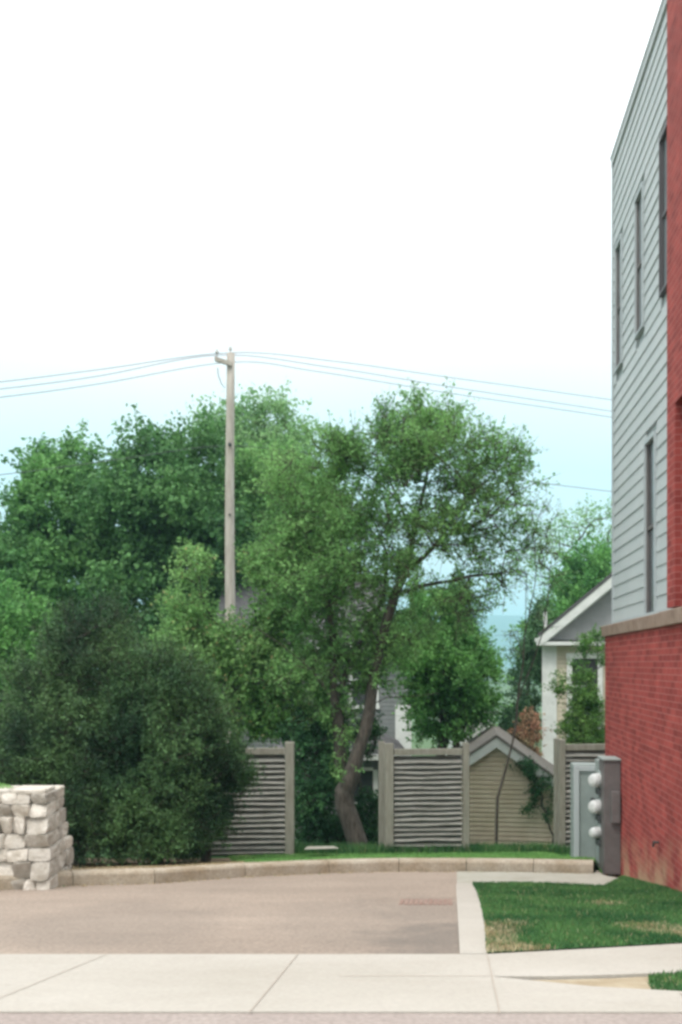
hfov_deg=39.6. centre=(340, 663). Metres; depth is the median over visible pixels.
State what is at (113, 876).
kerb stone
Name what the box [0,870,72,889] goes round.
kerb stone
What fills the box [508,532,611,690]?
cone tree
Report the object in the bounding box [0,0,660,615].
sky
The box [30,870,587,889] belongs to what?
gutter litter
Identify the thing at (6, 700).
evergreen shrub
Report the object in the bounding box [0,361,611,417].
power line
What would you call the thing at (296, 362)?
power line
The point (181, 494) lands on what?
maple tree
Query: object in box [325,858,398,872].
kerb stone
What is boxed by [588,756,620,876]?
meter cabinet
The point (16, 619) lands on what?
bright tree
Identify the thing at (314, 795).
undergrowth shrub
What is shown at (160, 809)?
evergreen shrub
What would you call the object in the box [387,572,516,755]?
round tree
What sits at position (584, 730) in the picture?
window vine
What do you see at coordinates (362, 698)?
window
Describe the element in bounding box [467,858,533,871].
kerb stone
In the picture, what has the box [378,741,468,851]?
slatted fence
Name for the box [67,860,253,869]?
leaf litter
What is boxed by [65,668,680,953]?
ground
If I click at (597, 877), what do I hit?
pavement
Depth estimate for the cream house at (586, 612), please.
23.79 m
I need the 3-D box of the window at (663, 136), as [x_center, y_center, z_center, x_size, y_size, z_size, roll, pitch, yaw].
[3.515,-4.929,10.248,0.058,1.758,0.491,0,0,6]
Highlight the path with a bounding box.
[488,943,681,979]
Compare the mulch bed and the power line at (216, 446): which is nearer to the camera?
the mulch bed
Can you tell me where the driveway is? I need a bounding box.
[0,872,459,953]
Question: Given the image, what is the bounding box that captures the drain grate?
[399,899,451,904]
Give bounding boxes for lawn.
[86,845,601,871]
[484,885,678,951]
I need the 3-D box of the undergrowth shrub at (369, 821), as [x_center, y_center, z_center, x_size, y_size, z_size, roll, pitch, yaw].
[0.158,2.146,17.123,1.685,2.856,1.710,0,0,0]
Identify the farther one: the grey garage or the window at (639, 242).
the grey garage
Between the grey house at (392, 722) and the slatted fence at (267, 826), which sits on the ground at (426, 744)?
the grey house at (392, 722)
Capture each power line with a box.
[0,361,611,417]
[0,446,611,491]
[1,352,610,399]
[2,355,611,411]
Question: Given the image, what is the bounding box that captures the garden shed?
[447,723,553,844]
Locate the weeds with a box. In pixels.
[270,839,569,854]
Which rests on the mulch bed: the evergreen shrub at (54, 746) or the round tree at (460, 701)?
the evergreen shrub at (54, 746)
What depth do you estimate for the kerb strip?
7.27 m
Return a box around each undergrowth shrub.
[272,704,363,845]
[308,711,389,846]
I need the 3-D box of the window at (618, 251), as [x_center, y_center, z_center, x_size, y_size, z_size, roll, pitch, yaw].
[3.817,-4.929,12.998,0.058,1.758,0.491,0,0,6]
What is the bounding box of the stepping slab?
[305,846,336,848]
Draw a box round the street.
[0,1013,681,1023]
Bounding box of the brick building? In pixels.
[601,0,681,892]
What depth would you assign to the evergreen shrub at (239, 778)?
12.90 m
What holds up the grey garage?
on the ground at (426, 744)
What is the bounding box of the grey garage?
[273,731,409,837]
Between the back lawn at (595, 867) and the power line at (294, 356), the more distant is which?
the power line at (294, 356)
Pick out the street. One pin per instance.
(238, 1018)
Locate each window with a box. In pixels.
[349,655,378,708]
[354,767,377,804]
[566,653,603,736]
[614,233,622,373]
[634,181,644,339]
[644,430,656,615]
[659,120,666,297]
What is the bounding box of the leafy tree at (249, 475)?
[184,429,367,599]
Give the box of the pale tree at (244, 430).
[180,376,330,487]
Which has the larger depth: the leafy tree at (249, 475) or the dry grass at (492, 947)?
the leafy tree at (249, 475)
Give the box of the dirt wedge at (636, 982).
[534,976,676,990]
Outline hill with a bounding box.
[398,615,527,667]
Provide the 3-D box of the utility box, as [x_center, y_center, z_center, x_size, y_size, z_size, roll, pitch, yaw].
[3.486,2.120,13.277,0.489,1.436,0.382,0,0,6]
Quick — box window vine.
[541,623,605,743]
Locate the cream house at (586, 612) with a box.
[535,573,611,764]
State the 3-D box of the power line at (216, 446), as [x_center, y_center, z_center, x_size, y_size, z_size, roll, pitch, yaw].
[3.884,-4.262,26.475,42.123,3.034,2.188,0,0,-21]
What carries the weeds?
on the back lawn at (595, 867)
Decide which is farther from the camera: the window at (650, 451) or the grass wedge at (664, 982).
the window at (650, 451)
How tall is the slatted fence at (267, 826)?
1.904 m
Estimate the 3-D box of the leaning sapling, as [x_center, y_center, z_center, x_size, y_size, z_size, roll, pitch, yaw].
[3.236,0.282,15.874,1.490,6.211,0.998,0,0,0]
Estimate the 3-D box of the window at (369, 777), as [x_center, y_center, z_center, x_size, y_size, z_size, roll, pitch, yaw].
[0.380,2.648,20.468,0.829,0.820,0.036,0,0,0]
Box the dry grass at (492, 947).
[483,881,681,952]
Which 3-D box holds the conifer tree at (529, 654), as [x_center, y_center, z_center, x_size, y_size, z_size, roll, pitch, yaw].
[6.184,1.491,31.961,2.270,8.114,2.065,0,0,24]
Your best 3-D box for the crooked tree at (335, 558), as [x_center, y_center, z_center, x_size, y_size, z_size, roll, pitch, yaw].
[0.865,-0.608,15.778,5.205,8.002,4.152,0,0,0]
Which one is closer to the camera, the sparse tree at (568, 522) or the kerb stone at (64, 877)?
the kerb stone at (64, 877)
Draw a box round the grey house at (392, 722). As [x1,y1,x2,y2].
[217,575,410,755]
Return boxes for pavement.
[457,870,615,885]
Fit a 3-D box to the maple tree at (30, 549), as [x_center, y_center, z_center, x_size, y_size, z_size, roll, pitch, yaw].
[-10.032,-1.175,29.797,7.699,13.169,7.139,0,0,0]
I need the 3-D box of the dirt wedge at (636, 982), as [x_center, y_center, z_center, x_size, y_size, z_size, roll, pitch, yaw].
[2.375,1.712,5.125,3.048,0.092,0.699,0,0,0]
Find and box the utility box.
[570,762,598,866]
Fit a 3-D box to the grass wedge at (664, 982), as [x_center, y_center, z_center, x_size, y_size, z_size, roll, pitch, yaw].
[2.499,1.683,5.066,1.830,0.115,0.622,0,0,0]
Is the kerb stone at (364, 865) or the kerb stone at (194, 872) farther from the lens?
the kerb stone at (364, 865)
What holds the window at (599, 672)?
in the cream house at (586, 612)
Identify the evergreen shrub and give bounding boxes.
[0,581,153,867]
[0,669,45,779]
[69,627,249,865]
[140,700,267,864]
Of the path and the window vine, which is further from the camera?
the window vine
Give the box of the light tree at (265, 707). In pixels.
[136,530,356,747]
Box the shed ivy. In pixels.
[504,754,553,844]
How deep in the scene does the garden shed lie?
17.96 m
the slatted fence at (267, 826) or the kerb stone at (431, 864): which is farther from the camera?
the slatted fence at (267, 826)
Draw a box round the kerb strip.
[456,883,487,953]
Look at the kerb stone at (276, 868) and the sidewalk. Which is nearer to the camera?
the sidewalk
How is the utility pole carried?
on the ground at (426, 744)
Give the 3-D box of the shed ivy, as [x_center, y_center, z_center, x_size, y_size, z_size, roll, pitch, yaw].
[3.569,2.637,17.603,1.087,1.949,0.586,0,0,0]
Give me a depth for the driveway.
7.60 m
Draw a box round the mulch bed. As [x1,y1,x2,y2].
[76,855,249,868]
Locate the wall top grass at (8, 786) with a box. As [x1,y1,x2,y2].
[0,782,12,788]
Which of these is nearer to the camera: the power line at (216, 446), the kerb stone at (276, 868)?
the kerb stone at (276, 868)
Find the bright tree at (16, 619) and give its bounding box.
[0,570,63,712]
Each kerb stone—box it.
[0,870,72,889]
[70,868,153,885]
[152,863,244,882]
[241,859,328,876]
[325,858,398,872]
[399,858,465,871]
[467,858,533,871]
[534,859,592,873]
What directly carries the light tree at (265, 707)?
on the ground at (426, 744)
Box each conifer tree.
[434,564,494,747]
[496,588,551,749]
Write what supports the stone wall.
on the driveway
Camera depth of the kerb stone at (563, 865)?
11.62 m
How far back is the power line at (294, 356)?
25.55 m
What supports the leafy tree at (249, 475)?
on the ground at (426, 744)
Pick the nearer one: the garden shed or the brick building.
the brick building
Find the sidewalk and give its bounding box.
[0,954,681,1013]
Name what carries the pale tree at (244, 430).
on the ground at (426, 744)
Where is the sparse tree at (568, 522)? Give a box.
[509,493,611,597]
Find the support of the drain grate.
on the driveway
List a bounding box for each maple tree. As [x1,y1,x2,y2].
[0,418,128,720]
[46,403,269,721]
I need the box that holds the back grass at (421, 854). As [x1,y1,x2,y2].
[228,850,601,873]
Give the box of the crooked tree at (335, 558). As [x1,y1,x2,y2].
[242,376,560,845]
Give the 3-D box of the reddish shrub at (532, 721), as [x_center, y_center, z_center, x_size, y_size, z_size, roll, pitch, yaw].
[4.022,2.473,21.007,1.068,3.192,1.453,0,0,-16]
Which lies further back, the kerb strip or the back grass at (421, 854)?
the back grass at (421, 854)
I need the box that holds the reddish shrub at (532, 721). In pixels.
[507,703,553,756]
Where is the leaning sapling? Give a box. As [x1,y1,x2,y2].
[495,495,578,843]
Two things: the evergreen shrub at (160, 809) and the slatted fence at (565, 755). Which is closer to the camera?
the evergreen shrub at (160, 809)
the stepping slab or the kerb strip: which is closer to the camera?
the kerb strip
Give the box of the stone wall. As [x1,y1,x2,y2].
[0,785,73,889]
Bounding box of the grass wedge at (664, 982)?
[648,968,681,990]
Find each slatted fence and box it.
[164,742,293,855]
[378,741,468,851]
[554,738,604,846]
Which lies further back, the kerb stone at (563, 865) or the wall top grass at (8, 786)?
the kerb stone at (563, 865)
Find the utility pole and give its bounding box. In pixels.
[214,346,235,742]

